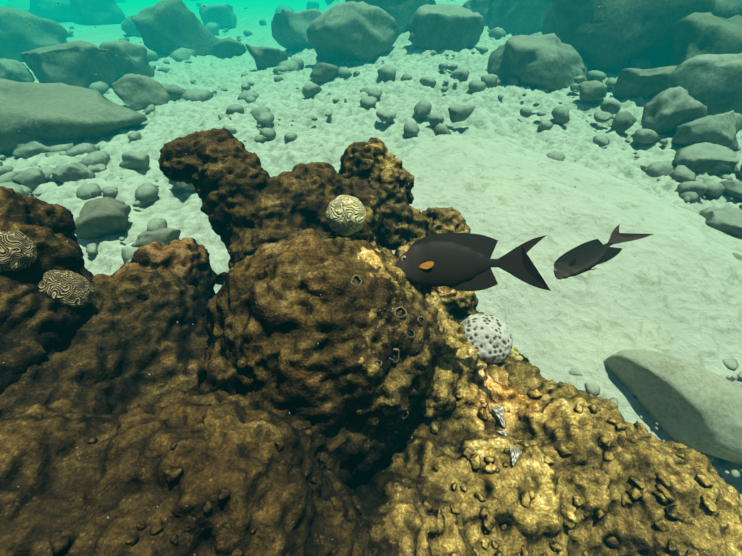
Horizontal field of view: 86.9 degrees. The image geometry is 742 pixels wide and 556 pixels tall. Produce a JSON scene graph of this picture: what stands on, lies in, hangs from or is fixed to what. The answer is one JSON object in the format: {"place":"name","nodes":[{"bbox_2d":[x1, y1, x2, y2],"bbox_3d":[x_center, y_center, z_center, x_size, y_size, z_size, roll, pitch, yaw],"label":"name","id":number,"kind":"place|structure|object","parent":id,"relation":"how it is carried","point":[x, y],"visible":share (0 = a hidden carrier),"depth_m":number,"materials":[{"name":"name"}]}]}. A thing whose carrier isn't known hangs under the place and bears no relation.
{"place":"outdoors","nodes":[
{"label":"outdoors","id":0,"kind":"place"},
{"bbox_2d":[3,2,736,555],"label":"floating particles","id":1,"kind":"object","parent":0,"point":[449,310],"visible":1,"depth_m":0.27,"materials":[{"name":"grey"}]},
{"bbox_2d":[0,0,741,499],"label":"sea floor","id":2,"kind":"structure","parent":0,"point":[342,128],"depth_m":2.76,"materials":[{"name":"beige sand"}]},
{"bbox_2d":[0,58,34,81],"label":"boulder","id":3,"kind":"object","parent":2,"relation":"on","point":[14,70],"depth_m":3.72,"materials":[{"name":"stone"}]},
{"bbox_2d":[11,168,45,190],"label":"rock","id":4,"kind":"object","parent":2,"relation":"on","point":[33,179],"depth_m":2.13,"materials":[{"name":"stone"}]},
{"bbox_2d":[0,5,67,61],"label":"boulder","id":5,"kind":"object","parent":2,"relation":"on","point":[19,34],"depth_m":5.20,"materials":[{"name":"stone"}]},
{"bbox_2d":[12,139,65,157],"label":"rock","id":6,"kind":"object","parent":2,"relation":"on","point":[31,148],"depth_m":2.42,"materials":[{"name":"stone"}]},
{"bbox_2d":[0,186,93,393],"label":"coral rock","id":7,"kind":"object","parent":2,"relation":"on","point":[36,325],"visible":0.17,"depth_m":0.53,"materials":[{"name":"brown stone"}]},
{"bbox_2d":[0,230,36,272],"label":"brain coral","id":8,"kind":"object","parent":7,"relation":"on","point":[18,250],"visible":1,"depth_m":0.50},
{"bbox_2d":[38,270,93,307],"bbox_3d":[-0.433,0.017,0.558,0.058,0.063,0.061,0,46,0],"label":"brain coral","id":9,"kind":"object","parent":7,"relation":"attached to","point":[68,288],"visible":0.96,"depth_m":0.54},
{"bbox_2d":[28,0,78,21],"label":"boulder","id":10,"kind":"object","parent":2,"relation":"on","point":[55,11],"depth_m":9.72,"materials":[{"name":"stone"}]},
{"bbox_2d":[51,162,95,183],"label":"rock","id":11,"kind":"object","parent":2,"relation":"on","point":[72,171],"depth_m":2.15,"materials":[{"name":"stone"}]},
{"bbox_2d":[0,78,147,154],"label":"boulder","id":12,"kind":"object","parent":2,"relation":"on","point":[82,115],"depth_m":2.54,"materials":[{"name":"stone"}]},
{"bbox_2d":[19,40,130,88],"bbox_3d":[-2.870,-2.073,3.973,0.803,0.668,0.818,30,53,26],"label":"boulder","id":13,"kind":"object","parent":2,"relation":"on","point":[80,63],"depth_m":3.65,"materials":[{"name":"stone"}]},
{"bbox_2d":[70,0,125,24],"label":"boulder","id":14,"kind":"object","parent":2,"relation":"on","point":[98,12],"depth_m":9.27,"materials":[{"name":"stone"}]},
{"bbox_2d":[74,197,130,239],"bbox_3d":[-1.236,-0.276,1.814,0.239,0.175,0.186,-11,47,-11],"label":"boulder","id":15,"kind":"object","parent":2,"relation":"on","point":[100,217],"visible":0.96,"depth_m":1.76,"materials":[{"name":"stone"}]},
{"bbox_2d":[99,39,154,77],"bbox_3d":[-2.639,-2.279,4.170,0.544,0.452,0.349,0,46,0],"label":"boulder","id":16,"kind":"object","parent":2,"relation":"on","point":[136,54],"depth_m":4.06,"materials":[{"name":"stone"}]},
{"bbox_2d":[121,15,140,36],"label":"boulder","id":17,"kind":"object","parent":2,"relation":"on","point":[128,26],"depth_m":7.14,"materials":[{"name":"stone"}]},
{"bbox_2d":[119,151,149,169],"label":"rock","id":18,"kind":"object","parent":2,"relation":"on","point":[134,160],"depth_m":2.28,"materials":[{"name":"stone"}]},
{"bbox_2d":[111,74,170,110],"bbox_3d":[-1.849,-1.461,3.174,0.381,0.320,0.317,32,54,27],"label":"boulder","id":19,"kind":"object","parent":2,"relation":"on","point":[134,92],"depth_m":3.10,"materials":[{"name":"stone"}]},
{"bbox_2d":[131,228,180,246],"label":"rock","id":20,"kind":"object","parent":2,"relation":"on","point":[163,236],"visible":0.73,"depth_m":1.71,"materials":[{"name":"stone"}]},
{"bbox_2d":[162,84,186,101],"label":"rock","id":21,"kind":"object","parent":2,"relation":"on","point":[175,93],"depth_m":3.39,"materials":[{"name":"stone"}]},
{"bbox_2d":[131,0,220,55],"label":"boulder","id":22,"kind":"object","parent":2,"relation":"on","point":[169,27],"depth_m":5.27,"materials":[{"name":"stone"}]},
{"bbox_2d":[168,179,194,190],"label":"rock","id":23,"kind":"object","parent":2,"relation":"on","point":[184,185],"depth_m":2.06,"materials":[{"name":"stone"}]},
{"bbox_2d":[199,4,236,28],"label":"boulder","id":24,"kind":"object","parent":2,"relation":"on","point":[222,16],"depth_m":8.34,"materials":[{"name":"stone"}]},
{"bbox_2d":[213,37,246,58],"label":"boulder","id":25,"kind":"object","parent":2,"relation":"on","point":[229,47],"depth_m":5.28,"materials":[{"name":"stone"}]},
{"bbox_2d":[245,44,287,70],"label":"boulder","id":26,"kind":"object","parent":2,"relation":"on","point":[264,57],"depth_m":4.17,"materials":[{"name":"stone"}]},
{"bbox_2d":[271,9,321,50],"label":"boulder","id":27,"kind":"object","parent":2,"relation":"on","point":[288,28],"depth_m":4.93,"materials":[{"name":"stone"}]},
{"bbox_2d":[310,63,338,83],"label":"rock","id":28,"kind":"object","parent":2,"relation":"on","point":[322,73],"depth_m":3.45,"materials":[{"name":"stone"}]},
{"bbox_2d":[306,1,399,62],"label":"boulder","id":29,"kind":"object","parent":2,"relation":"on","point":[358,31],"depth_m":3.79,"materials":[{"name":"stone"}]},
{"bbox_2d":[0,128,741,555],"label":"reef rock","id":30,"kind":"object","parent":2,"relation":"on","point":[236,384],"visible":0.94,"depth_m":0.53,"materials":[{"name":"brown stone"}]},
{"bbox_2d":[326,195,365,235],"bbox_3d":[-0.051,-0.127,0.795,0.082,0.075,0.080,0,46,0],"label":"brain coral","id":31,"kind":"object","parent":30,"relation":"on","point":[345,215],"visible":1,"depth_m":0.77},
{"bbox_2d":[350,275,361,285],"bbox_3d":[-0.020,0.004,0.518,0.016,0.014,0.018,18,49,17],"label":"barnacle","id":32,"kind":"object","parent":30,"relation":"attached to","point":[358,278],"visible":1,"depth_m":0.51,"materials":[{"name":"black"}]},
{"bbox_2d":[374,360,382,366],"bbox_3d":[0.009,0.107,0.493,0.012,0.008,0.010,0,46,0],"label":"barnacle","id":33,"kind":"object","parent":30,"relation":"attached to","point":[380,364],"visible":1,"depth_m":0.49,"materials":[{"name":"black"}]},
{"bbox_2d":[49,389,727,555],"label":"pebbles","id":34,"kind":"object","parent":30,"relation":"on","point":[59,542],"visible":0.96,"depth_m":0.56,"materials":[{"name":"brown stone"}]},
{"bbox_2d":[388,348,398,362],"bbox_3d":[0.028,0.103,0.523,0.021,0.022,0.021,0,46,0],"label":"barnacle","id":35,"kind":"object","parent":30,"relation":"attached to","point":[397,355],"visible":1,"depth_m":0.52,"materials":[{"name":"black"}]},
{"bbox_2d":[394,306,406,318],"bbox_3d":[0.039,0.047,0.532,0.020,0.016,0.020,0,46,0],"label":"barnacle","id":36,"kind":"object","parent":30,"relation":"attached to","point":[404,315],"visible":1,"depth_m":0.53,"materials":[{"name":"black"}]},
{"bbox_2d":[400,411,408,418],"bbox_3d":[0.045,0.186,0.535,0.013,0.011,0.011,-34,55,-29],"label":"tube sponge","id":37,"kind":"object","parent":30,"relation":"attached to","point":[404,416],"visible":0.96,"depth_m":0.53,"materials":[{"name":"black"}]},
{"bbox_2d":[409,329,414,339],"bbox_3d":[0.051,0.074,0.529,0.016,0.014,0.017,0,46,0],"label":"barnacle","id":38,"kind":"object","parent":30,"relation":"attached to","point":[412,336],"visible":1,"depth_m":0.53,"materials":[{"name":"black"}]},
{"bbox_2d":[417,316,423,324],"bbox_3d":[0.069,0.060,0.551,0.012,0.011,0.013,0,46,0],"label":"barnacle","id":39,"kind":"object","parent":30,"relation":"attached to","point":[421,322],"visible":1,"depth_m":0.55,"materials":[{"name":"black"}]},
{"bbox_2d":[460,314,512,362],"bbox_3d":[0.241,0.127,0.830,0.123,0.090,0.120,0,46,0],"label":"honeycomb coral","id":40,"kind":"object","parent":30,"relation":"on","point":[481,332],"visible":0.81,"depth_m":0.79},
{"bbox_2d":[490,405,504,428],"bbox_3d":[0.225,0.245,0.688,0.024,0.026,0.038,0,46,0],"label":"snail shell","id":41,"kind":"object","parent":30,"relation":"attached to","point":[497,412],"visible":1,"depth_m":0.69},
{"bbox_2d":[496,430,507,435],"bbox_3d":[0.223,0.264,0.668,0.019,0.013,0.013,17,48,16],"label":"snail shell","id":42,"kind":"object","parent":30,"relation":"attached to","point":[505,433],"visible":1,"depth_m":0.67},
{"bbox_2d":[508,447,521,465],"bbox_3d":[0.221,0.274,0.596,0.019,0.024,0.031,6,46,6],"label":"snail shell","id":43,"kind":"object","parent":30,"relation":"on","point":[515,453],"visible":1,"depth_m":0.60},
{"bbox_2d":[509,347,522,360],"bbox_3d":[0.344,0.186,0.959,0.057,0.035,0.040,22,50,20],"label":"yellow finger coral","id":44,"kind":"object","parent":30,"relation":"on","point":[514,353],"visible":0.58,"depth_m":0.95},
{"bbox_2d":[0,0,741,477],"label":"pebbles","id":45,"kind":"object","parent":2,"relation":"on","point":[94,160],"visible":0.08,"depth_m":2.65,"materials":[{"name":"stone"}]},
{"bbox_2d":[732,253,741,260],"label":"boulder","id":46,"kind":"object","parent":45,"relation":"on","point":[737,256],"visible":0.1,"depth_m":1.60,"materials":[{"name":"stone"}]},
{"bbox_2d":[345,0,436,32],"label":"boulder","id":47,"kind":"object","parent":2,"relation":"on","point":[401,12],"depth_m":4.52,"materials":[{"name":"stone"}]},
{"bbox_2d":[406,4,484,51],"bbox_3d":[0.726,-2.433,3.915,0.848,0.486,0.468,-25,51,-22],"label":"boulder","id":48,"kind":"object","parent":2,"relation":"on","point":[441,27],"depth_m":3.75,"materials":[{"name":"stone"}]},
{"bbox_2d":[448,105,474,122],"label":"rock","id":49,"kind":"object","parent":2,"relation":"on","point":[460,113],"depth_m":2.57,"materials":[{"name":"stone"}]},
{"bbox_2d":[462,0,491,19],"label":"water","id":50,"kind":"structure","parent":2,"relation":"on","point":[481,7],"depth_m":4.65,"materials":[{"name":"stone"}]},
{"bbox_2d":[484,0,551,34],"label":"boulder","id":51,"kind":"object","parent":2,"relation":"on","point":[511,17],"depth_m":4.38,"materials":[{"name":"stone"}]},
{"bbox_2d":[487,33,589,89],"bbox_3d":[1.433,-1.743,3.232,0.902,0.455,0.626,0,46,0],"label":"boulder","id":52,"kind":"object","parent":2,"relation":"on","point":[551,61],"depth_m":3.08,"materials":[{"name":"stone"}]},
{"bbox_2d":[392,134,741,462],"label":"sandy seabed","id":53,"kind":"structure","parent":2,"relation":"on","point":[672,285],"depth_m":1.53,"materials":[{"name":"beige sand"}]},
{"bbox_2d":[699,207,741,236],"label":"boulder","id":54,"kind":"object","parent":53,"relation":"on","point":[727,220],"visible":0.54,"depth_m":1.75,"materials":[{"name":"stone"}]},
{"bbox_2d":[578,80,606,100],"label":"rock","id":55,"kind":"object","parent":2,"relation":"on","point":[592,90],"depth_m":2.83,"materials":[{"name":"stone"}]},
{"bbox_2d":[611,111,636,133],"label":"rock","id":56,"kind":"object","parent":2,"relation":"on","point":[623,122],"depth_m":2.49,"materials":[{"name":"stone"}]},
{"bbox_2d":[541,0,741,73],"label":"boulder","id":57,"kind":"object","parent":2,"relation":"on","point":[619,36],"depth_m":3.17,"materials":[{"name":"stone"}]},
{"bbox_2d":[612,66,676,99],"bbox_3d":[2.082,-1.482,2.976,0.434,0.273,0.253,14,48,13],"label":"boulder","id":58,"kind":"object","parent":2,"relation":"on","point":[645,84],"depth_m":2.88,"materials":[{"name":"stone"}]},
{"bbox_2d":[603,349,741,464],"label":"boulder","id":59,"kind":"object","parent":2,"relation":"on","point":[699,408],"visible":0.85,"depth_m":1.13,"materials":[{"name":"stone"}]},
{"bbox_2d":[641,86,707,133],"bbox_3d":[1.912,-1.034,2.513,0.443,0.353,0.226,-7,46,-7],"label":"boulder","id":60,"kind":"object","parent":2,"relation":"on","point":[668,110],"depth_m":2.40,"materials":[{"name":"stone"}]},
{"bbox_2d":[677,181,709,197],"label":"rock","id":61,"kind":"object","parent":2,"relation":"on","point":[699,188],"depth_m":1.97,"materials":[{"name":"stone"}]},
{"bbox_2d":[667,12,741,65],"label":"boulder","id":62,"kind":"object","parent":2,"relation":"on","point":[694,34],"depth_m":2.90,"materials":[{"name":"stone"}]},
{"bbox_2d":[668,53,741,115],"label":"boulder","id":63,"kind":"object","parent":2,"relation":"on","point":[712,83],"depth_m":2.56,"materials":[{"name":"stone"}]},
{"bbox_2d":[672,142,738,173],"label":"boulder","id":64,"kind":"object","parent":2,"relation":"on","point":[713,158],"depth_m":2.13,"materials":[{"name":"stone"}]},
{"bbox_2d":[672,110,741,149],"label":"boulder","id":65,"kind":"object","parent":2,"relation":"on","point":[723,129],"depth_m":2.28,"materials":[{"name":"stone"}]},
{"bbox_2d":[719,180,741,198],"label":"rock","id":66,"kind":"object","parent":2,"relation":"on","point":[733,188],"depth_m":2.00,"materials":[{"name":"stone"}]},
{"bbox_2d":[395,233,550,293],"bbox_3d":[0.156,-0.024,0.621,0.245,0.033,0.100,0,80,3],"label":"surgeonfish","id":67,"kind":"object","parent":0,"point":[461,261],"visible":0.94,"depth_m":0.62,"materials":[{"name":"black"}]},
{"bbox_2d":[554,224,652,279],"bbox_3d":[0.503,-0.058,0.880,0.236,0.031,0.096,-28,29,-8],"label":"surgeonfish","id":68,"kind":"object","parent":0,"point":[584,257],"visible":1,"depth_m":0.87,"materials":[{"name":"black"}]}
]}

